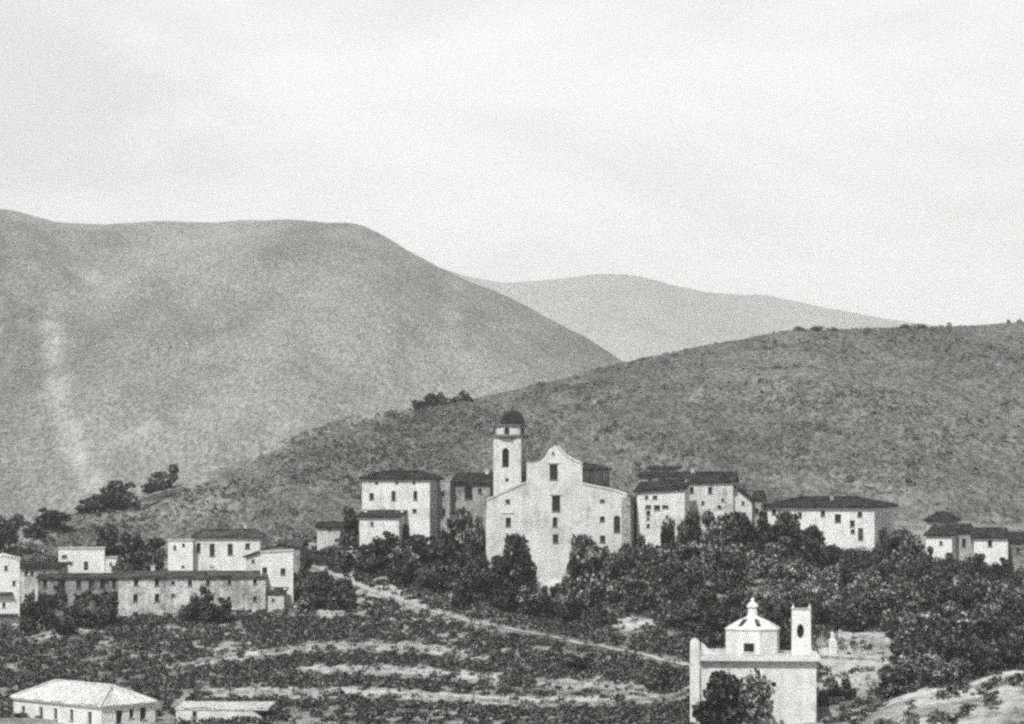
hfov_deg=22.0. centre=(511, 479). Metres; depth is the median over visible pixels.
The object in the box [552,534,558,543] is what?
window
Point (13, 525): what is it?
tree
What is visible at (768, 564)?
tree
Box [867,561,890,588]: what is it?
tree
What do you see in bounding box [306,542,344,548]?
stone wall
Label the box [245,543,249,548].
window
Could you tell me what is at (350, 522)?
tree
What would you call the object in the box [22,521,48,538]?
tree
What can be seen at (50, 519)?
tree
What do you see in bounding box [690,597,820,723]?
chapel
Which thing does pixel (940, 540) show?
house
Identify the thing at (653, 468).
house
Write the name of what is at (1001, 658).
tree
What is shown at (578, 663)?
tree
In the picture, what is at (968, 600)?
tree
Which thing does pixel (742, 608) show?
tree
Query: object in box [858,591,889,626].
tree
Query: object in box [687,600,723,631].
tree
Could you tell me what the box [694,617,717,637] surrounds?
tree
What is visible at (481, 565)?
tree
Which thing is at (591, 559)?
tree
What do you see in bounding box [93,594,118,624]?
tree
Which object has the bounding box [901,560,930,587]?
tree
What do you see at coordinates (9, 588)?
house
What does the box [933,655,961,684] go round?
tree
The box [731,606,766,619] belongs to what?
tree
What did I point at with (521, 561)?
tree
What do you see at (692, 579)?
tree
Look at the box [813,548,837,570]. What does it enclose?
tree
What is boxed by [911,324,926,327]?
bush
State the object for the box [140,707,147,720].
window
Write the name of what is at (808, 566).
tree
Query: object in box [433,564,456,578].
tree
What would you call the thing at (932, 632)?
tree
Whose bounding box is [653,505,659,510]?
window
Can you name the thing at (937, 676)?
tree
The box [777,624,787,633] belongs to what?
tree
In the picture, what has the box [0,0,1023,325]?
sky
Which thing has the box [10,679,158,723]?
house
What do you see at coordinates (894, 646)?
tree
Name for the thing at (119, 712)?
window
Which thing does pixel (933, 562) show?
bush
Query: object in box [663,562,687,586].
tree
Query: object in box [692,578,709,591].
tree
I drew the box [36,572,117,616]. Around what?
long house
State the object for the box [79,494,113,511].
tree
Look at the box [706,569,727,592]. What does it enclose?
tree
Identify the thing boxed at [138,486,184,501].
stone wall
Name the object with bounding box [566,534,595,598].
tree
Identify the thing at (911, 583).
tree
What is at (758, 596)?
tree
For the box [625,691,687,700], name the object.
stone wall
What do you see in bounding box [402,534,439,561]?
tree
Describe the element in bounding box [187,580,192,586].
window
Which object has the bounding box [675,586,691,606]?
tree
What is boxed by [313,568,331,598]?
tree
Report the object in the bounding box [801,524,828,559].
tree
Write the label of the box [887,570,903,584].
tree
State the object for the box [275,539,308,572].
house
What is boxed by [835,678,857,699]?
tree
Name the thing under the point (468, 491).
window
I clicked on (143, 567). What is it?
tree
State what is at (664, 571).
tree
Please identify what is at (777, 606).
tree
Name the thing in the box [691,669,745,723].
tree
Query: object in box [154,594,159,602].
window
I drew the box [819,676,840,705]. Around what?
tree
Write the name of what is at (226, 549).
house
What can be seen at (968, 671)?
tree
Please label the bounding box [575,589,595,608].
tree
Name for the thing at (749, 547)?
tree
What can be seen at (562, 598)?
tree
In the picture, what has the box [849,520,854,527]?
window
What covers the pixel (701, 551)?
tree
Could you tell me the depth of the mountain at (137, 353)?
1341.99 m
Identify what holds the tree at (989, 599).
on the ground at (1010, 710)
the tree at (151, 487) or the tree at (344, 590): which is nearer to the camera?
the tree at (344, 590)
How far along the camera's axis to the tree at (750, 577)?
382.11 m
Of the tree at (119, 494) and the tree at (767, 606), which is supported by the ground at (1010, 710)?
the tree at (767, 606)
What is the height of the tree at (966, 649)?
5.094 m
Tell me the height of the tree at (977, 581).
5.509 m
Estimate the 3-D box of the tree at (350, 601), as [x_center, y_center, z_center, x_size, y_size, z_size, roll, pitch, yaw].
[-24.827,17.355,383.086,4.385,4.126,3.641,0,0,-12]
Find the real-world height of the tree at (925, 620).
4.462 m
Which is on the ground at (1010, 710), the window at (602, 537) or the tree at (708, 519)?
the tree at (708, 519)
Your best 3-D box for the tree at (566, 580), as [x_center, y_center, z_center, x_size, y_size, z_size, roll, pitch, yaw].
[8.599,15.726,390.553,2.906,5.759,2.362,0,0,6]
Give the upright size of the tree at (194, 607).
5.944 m
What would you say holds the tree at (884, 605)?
on the ground at (1010, 710)
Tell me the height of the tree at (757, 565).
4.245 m
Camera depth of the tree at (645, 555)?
391.92 m
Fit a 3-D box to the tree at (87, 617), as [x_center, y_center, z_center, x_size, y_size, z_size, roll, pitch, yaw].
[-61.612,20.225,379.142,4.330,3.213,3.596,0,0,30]
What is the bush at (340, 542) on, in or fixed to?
on the ground at (1010, 710)
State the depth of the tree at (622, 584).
379.44 m
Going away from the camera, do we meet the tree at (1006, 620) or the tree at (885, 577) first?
the tree at (1006, 620)
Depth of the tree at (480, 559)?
398.69 m
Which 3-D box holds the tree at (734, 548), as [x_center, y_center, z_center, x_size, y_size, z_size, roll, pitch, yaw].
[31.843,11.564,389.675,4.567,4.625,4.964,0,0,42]
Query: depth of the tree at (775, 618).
352.05 m
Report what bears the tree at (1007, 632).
on the ground at (1010, 710)
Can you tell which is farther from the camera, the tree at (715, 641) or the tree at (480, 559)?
the tree at (480, 559)
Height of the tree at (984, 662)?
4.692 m
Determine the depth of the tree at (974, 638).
338.13 m
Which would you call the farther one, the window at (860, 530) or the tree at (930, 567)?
the window at (860, 530)
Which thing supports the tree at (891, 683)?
on the ground at (1010, 710)
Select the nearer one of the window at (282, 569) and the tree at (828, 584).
the tree at (828, 584)
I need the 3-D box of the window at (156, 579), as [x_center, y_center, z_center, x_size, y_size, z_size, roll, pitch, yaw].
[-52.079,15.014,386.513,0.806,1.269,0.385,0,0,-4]
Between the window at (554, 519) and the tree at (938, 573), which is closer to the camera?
the tree at (938, 573)
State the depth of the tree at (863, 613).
356.10 m
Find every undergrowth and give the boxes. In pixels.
[0,555,703,723]
[20,540,343,565]
[293,541,469,595]
[636,527,1023,723]
[818,665,1023,723]
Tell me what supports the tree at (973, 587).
on the ground at (1010, 710)
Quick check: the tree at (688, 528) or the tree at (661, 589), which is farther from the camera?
the tree at (688, 528)
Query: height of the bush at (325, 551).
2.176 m
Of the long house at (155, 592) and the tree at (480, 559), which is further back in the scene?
the tree at (480, 559)
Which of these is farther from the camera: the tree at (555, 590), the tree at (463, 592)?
the tree at (555, 590)
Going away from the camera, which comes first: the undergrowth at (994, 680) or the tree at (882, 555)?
the undergrowth at (994, 680)
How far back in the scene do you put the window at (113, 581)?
387.96 m
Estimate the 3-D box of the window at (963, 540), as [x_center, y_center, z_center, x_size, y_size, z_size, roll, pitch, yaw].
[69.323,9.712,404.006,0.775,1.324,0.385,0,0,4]
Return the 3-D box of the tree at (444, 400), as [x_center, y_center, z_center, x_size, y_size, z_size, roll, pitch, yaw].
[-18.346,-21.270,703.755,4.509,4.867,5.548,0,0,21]
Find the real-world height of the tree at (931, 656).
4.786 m
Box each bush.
[318,547,332,556]
[334,537,347,545]
[809,326,825,330]
[834,547,846,556]
[852,546,874,553]
[872,541,881,552]
[900,324,910,328]
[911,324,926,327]
[928,556,940,568]
[952,556,970,572]
[1009,565,1023,574]
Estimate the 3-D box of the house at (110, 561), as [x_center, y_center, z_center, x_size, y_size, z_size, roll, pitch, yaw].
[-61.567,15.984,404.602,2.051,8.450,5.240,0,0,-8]
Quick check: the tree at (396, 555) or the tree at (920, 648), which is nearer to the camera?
the tree at (920, 648)
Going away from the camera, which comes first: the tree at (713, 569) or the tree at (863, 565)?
the tree at (713, 569)
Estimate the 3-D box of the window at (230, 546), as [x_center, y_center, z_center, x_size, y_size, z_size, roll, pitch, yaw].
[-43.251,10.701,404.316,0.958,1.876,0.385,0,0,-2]
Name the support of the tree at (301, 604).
on the ground at (1010, 710)
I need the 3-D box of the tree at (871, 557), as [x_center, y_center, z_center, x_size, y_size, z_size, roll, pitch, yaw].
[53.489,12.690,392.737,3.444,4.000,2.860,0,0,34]
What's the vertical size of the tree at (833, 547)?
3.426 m
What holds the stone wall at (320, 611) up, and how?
on the ground at (1010, 710)
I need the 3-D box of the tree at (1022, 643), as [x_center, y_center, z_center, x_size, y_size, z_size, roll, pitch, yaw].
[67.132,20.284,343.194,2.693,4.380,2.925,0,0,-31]
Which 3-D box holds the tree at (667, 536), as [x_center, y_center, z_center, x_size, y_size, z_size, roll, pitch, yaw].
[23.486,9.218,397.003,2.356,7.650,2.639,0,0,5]
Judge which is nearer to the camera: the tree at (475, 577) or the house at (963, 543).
the tree at (475, 577)
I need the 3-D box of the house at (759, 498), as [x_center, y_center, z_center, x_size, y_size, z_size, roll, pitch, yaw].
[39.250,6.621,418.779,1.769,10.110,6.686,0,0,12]
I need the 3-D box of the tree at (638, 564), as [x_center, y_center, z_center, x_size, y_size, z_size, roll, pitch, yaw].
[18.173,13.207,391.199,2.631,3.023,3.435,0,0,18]
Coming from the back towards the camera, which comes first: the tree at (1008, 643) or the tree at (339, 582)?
the tree at (339, 582)
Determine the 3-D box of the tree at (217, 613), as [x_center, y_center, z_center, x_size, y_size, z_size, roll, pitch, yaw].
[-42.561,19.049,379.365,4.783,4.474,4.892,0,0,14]
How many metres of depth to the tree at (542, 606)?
377.69 m
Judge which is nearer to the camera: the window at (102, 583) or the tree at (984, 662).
the tree at (984, 662)
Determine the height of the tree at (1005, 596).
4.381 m
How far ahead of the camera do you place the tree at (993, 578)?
379.54 m
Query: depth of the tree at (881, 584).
369.32 m
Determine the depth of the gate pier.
341.30 m
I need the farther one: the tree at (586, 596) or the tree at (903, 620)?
the tree at (586, 596)
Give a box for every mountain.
[0,209,622,549]
[442,268,934,361]
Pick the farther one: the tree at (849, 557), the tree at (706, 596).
the tree at (849, 557)
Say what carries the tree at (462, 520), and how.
on the ground at (1010, 710)
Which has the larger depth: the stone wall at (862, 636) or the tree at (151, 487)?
the tree at (151, 487)
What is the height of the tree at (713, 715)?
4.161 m
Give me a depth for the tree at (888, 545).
403.57 m
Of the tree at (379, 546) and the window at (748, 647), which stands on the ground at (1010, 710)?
the tree at (379, 546)
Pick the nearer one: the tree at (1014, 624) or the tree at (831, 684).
the tree at (831, 684)
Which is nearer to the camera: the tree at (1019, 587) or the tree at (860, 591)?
the tree at (860, 591)
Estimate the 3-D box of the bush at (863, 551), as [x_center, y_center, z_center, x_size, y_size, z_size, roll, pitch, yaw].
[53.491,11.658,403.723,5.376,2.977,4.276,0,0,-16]
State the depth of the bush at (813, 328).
828.30 m
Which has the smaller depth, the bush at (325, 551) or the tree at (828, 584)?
the tree at (828, 584)
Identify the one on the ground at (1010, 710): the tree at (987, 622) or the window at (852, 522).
the tree at (987, 622)
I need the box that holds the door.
[84,562,87,569]
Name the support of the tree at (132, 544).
on the ground at (1010, 710)
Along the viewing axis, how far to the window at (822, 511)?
416.83 m
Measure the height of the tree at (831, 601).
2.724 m
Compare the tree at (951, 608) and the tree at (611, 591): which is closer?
the tree at (951, 608)
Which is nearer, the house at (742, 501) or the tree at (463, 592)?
the tree at (463, 592)
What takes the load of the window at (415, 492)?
in the house at (413, 493)
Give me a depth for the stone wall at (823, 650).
341.78 m
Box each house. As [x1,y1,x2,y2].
[0,552,20,626]
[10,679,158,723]
[20,561,71,604]
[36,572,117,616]
[58,547,105,572]
[104,556,117,572]
[116,565,267,617]
[167,539,193,570]
[191,523,266,570]
[243,543,286,570]
[260,549,293,609]
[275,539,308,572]
[314,521,343,550]
[356,509,407,550]
[358,470,444,544]
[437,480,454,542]
[452,469,492,536]
[634,478,691,548]
[636,471,682,481]
[647,465,680,471]
[681,469,738,529]
[733,483,754,532]
[751,490,766,525]
[764,495,898,549]
[923,525,962,560]
[924,511,960,529]
[946,523,975,563]
[970,527,1010,565]
[1008,532,1023,567]
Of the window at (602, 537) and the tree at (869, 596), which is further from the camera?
the window at (602, 537)
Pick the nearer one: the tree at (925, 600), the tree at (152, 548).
the tree at (925, 600)
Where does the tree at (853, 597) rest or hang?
on the ground at (1010, 710)
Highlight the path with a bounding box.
[311,564,700,668]
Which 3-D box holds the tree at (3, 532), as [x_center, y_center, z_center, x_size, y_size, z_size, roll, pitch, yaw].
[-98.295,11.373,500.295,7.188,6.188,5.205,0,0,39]
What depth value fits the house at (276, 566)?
389.24 m
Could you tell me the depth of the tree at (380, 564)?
397.12 m
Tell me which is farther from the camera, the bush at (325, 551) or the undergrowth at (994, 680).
the bush at (325, 551)
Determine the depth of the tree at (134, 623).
379.78 m
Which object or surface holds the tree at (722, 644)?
on the ground at (1010, 710)
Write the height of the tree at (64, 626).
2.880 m
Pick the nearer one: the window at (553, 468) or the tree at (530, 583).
the tree at (530, 583)
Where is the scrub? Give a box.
[0,319,1023,559]
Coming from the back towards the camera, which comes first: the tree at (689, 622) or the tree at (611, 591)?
the tree at (611, 591)
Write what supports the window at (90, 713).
in the house at (69, 701)
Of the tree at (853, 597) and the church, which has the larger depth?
the church
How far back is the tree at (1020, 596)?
362.07 m
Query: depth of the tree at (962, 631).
340.41 m
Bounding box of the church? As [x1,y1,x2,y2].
[486,406,636,579]
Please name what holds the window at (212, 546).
in the house at (226, 549)
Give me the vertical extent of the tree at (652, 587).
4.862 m
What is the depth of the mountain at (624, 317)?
3360.57 m
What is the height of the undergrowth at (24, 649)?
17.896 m
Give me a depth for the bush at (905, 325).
847.48 m
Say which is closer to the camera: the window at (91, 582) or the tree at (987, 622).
the tree at (987, 622)
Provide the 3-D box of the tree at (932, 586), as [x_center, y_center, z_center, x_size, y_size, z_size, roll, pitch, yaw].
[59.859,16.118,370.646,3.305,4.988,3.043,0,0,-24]
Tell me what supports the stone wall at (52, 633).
on the ground at (1010, 710)
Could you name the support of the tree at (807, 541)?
on the ground at (1010, 710)
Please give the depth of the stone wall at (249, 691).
328.40 m
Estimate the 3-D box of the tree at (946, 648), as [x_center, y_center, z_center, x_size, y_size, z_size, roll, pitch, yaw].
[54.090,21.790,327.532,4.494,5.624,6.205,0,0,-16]
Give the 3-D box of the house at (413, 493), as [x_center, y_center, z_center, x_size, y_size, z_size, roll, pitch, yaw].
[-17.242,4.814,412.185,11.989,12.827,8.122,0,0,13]
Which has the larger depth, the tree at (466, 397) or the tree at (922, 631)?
the tree at (466, 397)
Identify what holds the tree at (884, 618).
on the ground at (1010, 710)
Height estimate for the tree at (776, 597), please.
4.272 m
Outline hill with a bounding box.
[2,322,1023,559]
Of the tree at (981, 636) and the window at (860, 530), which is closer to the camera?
the tree at (981, 636)
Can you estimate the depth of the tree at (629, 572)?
382.18 m
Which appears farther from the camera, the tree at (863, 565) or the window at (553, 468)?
the window at (553, 468)
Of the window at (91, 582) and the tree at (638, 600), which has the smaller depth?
the tree at (638, 600)
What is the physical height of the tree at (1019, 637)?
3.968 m
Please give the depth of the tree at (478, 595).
383.26 m
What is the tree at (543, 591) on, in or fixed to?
on the ground at (1010, 710)
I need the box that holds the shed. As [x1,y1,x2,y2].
[267,587,288,611]
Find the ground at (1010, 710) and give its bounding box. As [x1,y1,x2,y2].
[0,519,1023,723]
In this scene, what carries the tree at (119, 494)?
on the hill
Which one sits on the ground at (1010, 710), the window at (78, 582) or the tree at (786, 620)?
the tree at (786, 620)
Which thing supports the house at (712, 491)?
on the ground at (1010, 710)
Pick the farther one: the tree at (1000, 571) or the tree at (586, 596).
the tree at (1000, 571)
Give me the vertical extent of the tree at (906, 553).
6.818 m
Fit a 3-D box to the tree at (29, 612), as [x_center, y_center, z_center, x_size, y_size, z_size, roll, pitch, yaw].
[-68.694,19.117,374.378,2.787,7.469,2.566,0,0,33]
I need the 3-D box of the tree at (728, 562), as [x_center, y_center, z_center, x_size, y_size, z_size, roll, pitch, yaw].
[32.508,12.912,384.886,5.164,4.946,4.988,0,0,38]
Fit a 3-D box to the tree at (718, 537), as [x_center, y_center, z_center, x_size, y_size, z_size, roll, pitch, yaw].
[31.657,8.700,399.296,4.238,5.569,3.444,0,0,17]
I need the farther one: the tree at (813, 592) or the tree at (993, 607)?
the tree at (813, 592)
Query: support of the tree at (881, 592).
on the ground at (1010, 710)
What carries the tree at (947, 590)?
on the ground at (1010, 710)
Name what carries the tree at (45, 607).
on the ground at (1010, 710)
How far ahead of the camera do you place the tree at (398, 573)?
391.69 m
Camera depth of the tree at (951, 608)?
356.23 m
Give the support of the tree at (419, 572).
on the ground at (1010, 710)
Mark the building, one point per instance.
(188, 710)
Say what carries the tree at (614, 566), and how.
on the ground at (1010, 710)
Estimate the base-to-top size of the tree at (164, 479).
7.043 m
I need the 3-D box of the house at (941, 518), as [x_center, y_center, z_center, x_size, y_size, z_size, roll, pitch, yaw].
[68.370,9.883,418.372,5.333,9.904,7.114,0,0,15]
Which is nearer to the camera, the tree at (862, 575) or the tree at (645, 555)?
the tree at (862, 575)
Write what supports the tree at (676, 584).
on the ground at (1010, 710)
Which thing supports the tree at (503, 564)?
on the ground at (1010, 710)
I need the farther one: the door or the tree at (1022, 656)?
the door
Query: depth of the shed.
386.43 m
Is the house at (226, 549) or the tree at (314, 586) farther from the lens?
the house at (226, 549)
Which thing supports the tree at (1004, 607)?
on the ground at (1010, 710)
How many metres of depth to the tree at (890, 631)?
348.02 m
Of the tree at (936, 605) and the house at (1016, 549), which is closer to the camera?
the tree at (936, 605)
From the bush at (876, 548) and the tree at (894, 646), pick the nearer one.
the tree at (894, 646)
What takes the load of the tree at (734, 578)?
on the ground at (1010, 710)
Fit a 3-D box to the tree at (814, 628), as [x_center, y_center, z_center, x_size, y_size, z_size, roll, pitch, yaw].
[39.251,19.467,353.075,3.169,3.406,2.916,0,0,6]
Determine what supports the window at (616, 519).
in the church
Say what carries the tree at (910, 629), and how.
on the ground at (1010, 710)
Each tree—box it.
[0,513,25,551]
[0,528,10,541]
[19,589,37,633]
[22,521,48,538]
[32,507,73,529]
[36,593,57,630]
[50,617,75,635]
[70,609,97,627]
[74,505,93,513]
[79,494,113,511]
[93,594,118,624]
[95,524,119,555]
[99,480,141,509]
[111,555,131,571]
[114,531,148,570]
[125,618,139,625]
[127,562,161,570]
[134,537,166,569]
[141,482,164,494]
[147,464,178,489]
[179,586,214,619]
[197,597,232,622]
[292,595,317,614]
[294,564,313,599]
[299,593,327,609]
[305,577,330,606]
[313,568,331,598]
[327,578,355,597]
[327,586,355,610]
[328,583,348,610]
[335,545,363,565]
[340,506,358,545]
[343,526,358,542]
[352,550,374,568]
[358,531,400,555]
[360,553,391,573]
[388,544,420,566]
[388,560,417,585]
[402,524,410,540]
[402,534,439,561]
[411,400,424,409]
[412,567,425,582]
[414,560,450,590]
[422,393,439,406]
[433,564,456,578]
[434,518,457,563]
[435,392,450,404]
[446,550,466,576]
[451,396,461,401]
[451,506,483,561]
[451,576,472,608]
[453,566,487,600]
[458,390,474,401]
[466,562,489,570]
[467,525,489,564]
[469,588,485,601]
[476,554,490,565]
[481,566,501,595]
[488,588,519,611]
[490,554,510,590]
[491,581,514,611]
[502,533,536,587]
[508,581,517,588]
[511,585,542,612]
[519,596,556,618]
[524,568,536,592]
[539,585,548,596]
[549,582,565,598]
[550,598,560,615]
[551,593,571,610]
[554,598,586,620]
[561,574,578,596]
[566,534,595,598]
[566,656,596,671]
[574,601,589,619]
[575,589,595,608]
[580,542,616,602]
[587,603,617,626]
[593,580,620,603]
[599,545,625,599]
[609,575,637,599]
[620,541,637,570]
[623,566,649,577]
[623,578,656,612]
[633,534,655,568]
[634,559,641,568]
[634,567,652,588]
[637,578,657,601]
[644,667,673,688]
[649,563,674,596]
[649,574,668,603]
[654,550,659,562]
[660,517,675,557]
[660,548,679,562]
[662,603,689,629]
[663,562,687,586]
[665,576,688,602]
[673,557,697,577]
[674,607,697,632]
[675,535,700,543]
[675,542,684,555]
[675,544,693,560]
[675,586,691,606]
[677,511,702,546]
[680,539,721,566]
[680,589,702,606]
[683,566,704,589]
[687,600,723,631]
[687,632,721,653]
[690,589,719,606]
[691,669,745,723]
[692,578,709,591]
[694,557,710,578]
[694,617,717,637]
[698,700,727,723]
[701,509,721,540]
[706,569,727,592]
[707,521,732,551]
[707,558,719,577]
[711,543,744,564]
[717,551,755,574]
[717,610,731,631]
[717,631,725,647]
[719,511,755,549]
[720,586,746,613]
[722,570,747,590]
[726,668,775,723]
[728,612,742,624]
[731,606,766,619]
[734,533,759,554]
[740,568,757,584]
[740,597,756,612]
[743,597,773,613]
[745,543,761,555]
[745,588,764,603]
[747,550,778,574]
[751,509,776,551]
[760,589,786,609]
[761,612,782,625]
[762,535,790,563]
[762,558,783,573]
[767,560,798,585]
[771,577,802,602]
[772,601,782,611]
[774,510,803,552]
[777,599,800,619]
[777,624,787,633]
[779,555,794,564]
[779,630,790,649]
[782,557,807,572]
[782,565,815,585]
[782,615,802,634]
[785,542,805,561]
[796,533,819,563]
[800,584,825,603]
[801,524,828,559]
[801,583,822,600]
[801,596,825,625]
[803,563,817,576]
[810,579,835,596]
[811,615,816,630]
[811,645,818,653]
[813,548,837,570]
[813,566,837,582]
[818,543,841,561]
[819,604,837,624]
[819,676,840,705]
[827,598,841,608]
[830,600,864,631]
[831,581,858,601]
[835,591,860,623]
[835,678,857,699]
[837,560,858,587]
[839,553,859,569]
[846,570,874,588]
[847,548,862,560]
[853,586,878,596]
[856,599,873,629]
[857,559,876,572]
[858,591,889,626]
[859,552,880,563]
[860,575,880,588]
[863,549,887,563]
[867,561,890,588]
[868,593,904,627]
[870,586,895,597]
[872,663,908,698]
[873,579,896,590]
[874,561,900,582]
[878,527,898,561]
[878,603,909,625]
[881,600,919,638]
[882,580,911,603]
[883,618,900,639]
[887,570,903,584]
[888,639,908,664]
[890,622,927,651]
[891,527,922,566]
[891,655,921,682]
[892,578,918,590]
[894,614,917,640]
[896,586,922,603]
[898,637,931,664]
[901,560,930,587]
[904,594,933,613]
[904,634,935,647]
[906,651,944,683]
[910,608,939,633]
[913,558,933,576]
[914,544,924,554]
[914,627,925,635]
[916,545,933,563]
[916,568,946,595]
[916,664,946,687]
[923,607,937,627]
[928,577,941,597]
[929,593,960,616]
[929,630,943,642]
[929,632,961,667]
[930,570,953,581]
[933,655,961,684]
[935,552,958,572]
[935,625,946,637]
[936,610,980,640]
[937,577,959,603]
[941,600,961,622]
[950,640,984,674]
[952,620,982,646]
[954,584,976,599]
[954,585,983,614]
[957,658,975,680]
[962,575,970,587]
[965,553,986,576]
[965,574,987,607]
[971,634,984,644]
[972,642,983,647]
[972,648,1000,676]
[973,641,1007,669]
[977,615,997,638]
[977,629,988,639]
[981,557,1012,579]
[981,577,1005,601]
[981,600,1000,615]
[982,612,1001,635]
[984,628,1005,644]
[985,597,1002,615]
[987,621,1010,640]
[988,574,997,586]
[989,649,1015,669]
[995,612,1012,631]
[998,600,1008,613]
[999,591,1016,604]
[1001,636,1020,666]
[1004,648,1023,666]
[1006,598,1023,620]
[1007,618,1023,633]
[1008,571,1023,590]
[1008,588,1023,600]
[1010,625,1023,643]
[1014,584,1023,592]
[1014,639,1023,649]
[1015,593,1023,599]
[1016,619,1023,644]
[1019,651,1023,667]
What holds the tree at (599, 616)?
on the ground at (1010, 710)
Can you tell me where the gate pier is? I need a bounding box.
[828,632,836,652]
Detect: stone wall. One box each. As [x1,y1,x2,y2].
[19,628,117,639]
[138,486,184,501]
[165,652,237,669]
[202,688,339,694]
[265,642,453,652]
[296,666,441,673]
[299,609,344,614]
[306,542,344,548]
[370,692,518,703]
[527,578,577,588]
[537,679,582,685]
[591,681,643,690]
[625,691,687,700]
[818,648,828,652]
[819,655,884,661]
[838,629,891,641]
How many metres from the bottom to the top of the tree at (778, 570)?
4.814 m
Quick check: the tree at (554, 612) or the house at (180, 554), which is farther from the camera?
the house at (180, 554)
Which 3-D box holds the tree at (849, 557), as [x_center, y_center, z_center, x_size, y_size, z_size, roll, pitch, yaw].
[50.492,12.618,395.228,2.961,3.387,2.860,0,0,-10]
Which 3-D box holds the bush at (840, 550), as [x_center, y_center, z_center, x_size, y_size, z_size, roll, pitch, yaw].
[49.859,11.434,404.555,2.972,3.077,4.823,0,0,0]
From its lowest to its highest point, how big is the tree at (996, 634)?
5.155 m
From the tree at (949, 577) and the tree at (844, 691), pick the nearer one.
the tree at (844, 691)
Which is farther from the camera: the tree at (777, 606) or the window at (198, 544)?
the window at (198, 544)
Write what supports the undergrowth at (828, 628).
on the ground at (1010, 710)
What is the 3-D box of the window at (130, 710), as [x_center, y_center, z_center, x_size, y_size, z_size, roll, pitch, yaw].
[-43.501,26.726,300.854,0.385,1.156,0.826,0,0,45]
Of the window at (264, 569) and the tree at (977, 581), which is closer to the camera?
the tree at (977, 581)
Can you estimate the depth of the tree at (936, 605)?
359.55 m
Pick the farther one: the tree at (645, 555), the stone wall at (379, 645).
the tree at (645, 555)
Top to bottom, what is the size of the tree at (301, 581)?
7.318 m
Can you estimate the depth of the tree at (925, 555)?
397.86 m
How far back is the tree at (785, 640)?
338.64 m
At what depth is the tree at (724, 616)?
357.92 m
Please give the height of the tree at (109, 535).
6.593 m
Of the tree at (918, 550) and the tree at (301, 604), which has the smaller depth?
the tree at (301, 604)
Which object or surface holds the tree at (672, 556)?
on the ground at (1010, 710)
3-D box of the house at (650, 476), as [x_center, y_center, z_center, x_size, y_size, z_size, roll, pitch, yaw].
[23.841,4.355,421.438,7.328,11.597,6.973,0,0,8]
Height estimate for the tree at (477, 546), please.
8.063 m
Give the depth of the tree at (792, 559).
390.96 m
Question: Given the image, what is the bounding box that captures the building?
[175,701,275,721]
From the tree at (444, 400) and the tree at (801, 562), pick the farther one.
the tree at (444, 400)
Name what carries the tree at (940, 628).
on the ground at (1010, 710)
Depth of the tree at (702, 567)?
385.15 m
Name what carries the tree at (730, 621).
on the ground at (1010, 710)
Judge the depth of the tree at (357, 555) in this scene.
399.23 m
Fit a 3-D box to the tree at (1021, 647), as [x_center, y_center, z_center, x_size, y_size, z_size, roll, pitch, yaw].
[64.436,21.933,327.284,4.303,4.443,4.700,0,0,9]
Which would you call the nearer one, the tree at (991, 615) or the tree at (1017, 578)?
the tree at (991, 615)
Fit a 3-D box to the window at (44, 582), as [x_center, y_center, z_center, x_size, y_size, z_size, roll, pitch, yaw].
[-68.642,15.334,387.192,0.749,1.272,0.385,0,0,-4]
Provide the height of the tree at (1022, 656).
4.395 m
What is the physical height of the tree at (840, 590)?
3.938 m
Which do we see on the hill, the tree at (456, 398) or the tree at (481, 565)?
the tree at (456, 398)
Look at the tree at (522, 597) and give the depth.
379.48 m
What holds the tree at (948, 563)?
on the ground at (1010, 710)
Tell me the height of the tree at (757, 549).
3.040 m
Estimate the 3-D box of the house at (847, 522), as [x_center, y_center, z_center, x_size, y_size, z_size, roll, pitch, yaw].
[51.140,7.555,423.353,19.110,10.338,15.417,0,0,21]
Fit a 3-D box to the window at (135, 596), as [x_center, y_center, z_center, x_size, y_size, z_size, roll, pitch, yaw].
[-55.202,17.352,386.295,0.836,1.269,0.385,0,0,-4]
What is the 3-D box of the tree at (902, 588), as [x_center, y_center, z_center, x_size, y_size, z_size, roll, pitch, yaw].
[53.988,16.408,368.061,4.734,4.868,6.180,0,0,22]
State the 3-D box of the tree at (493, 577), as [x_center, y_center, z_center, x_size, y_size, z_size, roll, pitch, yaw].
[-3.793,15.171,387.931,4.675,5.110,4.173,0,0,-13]
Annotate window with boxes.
[42,580,46,588]
[76,580,81,589]
[89,580,93,589]
[89,712,91,723]
[99,579,105,589]
[112,580,115,588]
[116,710,123,723]
[129,709,134,718]
[133,578,138,586]
[133,594,137,602]
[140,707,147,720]
[154,578,159,586]
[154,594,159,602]
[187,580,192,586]
[196,543,200,552]
[209,544,214,556]
[227,544,232,555]
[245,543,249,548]
[262,567,266,574]
[280,568,285,575]
[392,491,395,500]
[413,491,417,500]
[465,487,471,498]
[506,518,510,526]
[549,465,557,480]
[552,496,559,511]
[552,517,557,527]
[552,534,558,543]
[599,516,604,522]
[599,535,605,543]
[614,516,619,532]
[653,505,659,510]
[743,642,755,652]
[820,510,825,516]
[834,514,840,522]
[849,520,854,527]
[858,528,862,540]
[961,539,966,547]
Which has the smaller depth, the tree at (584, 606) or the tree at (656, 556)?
the tree at (584, 606)
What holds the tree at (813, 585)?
on the ground at (1010, 710)
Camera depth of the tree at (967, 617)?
344.60 m
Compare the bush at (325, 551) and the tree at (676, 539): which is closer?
the tree at (676, 539)
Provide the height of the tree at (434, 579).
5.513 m
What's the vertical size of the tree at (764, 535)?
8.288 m
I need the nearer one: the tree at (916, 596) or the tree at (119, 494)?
the tree at (916, 596)
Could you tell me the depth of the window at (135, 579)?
386.35 m
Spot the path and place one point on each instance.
(357, 583)

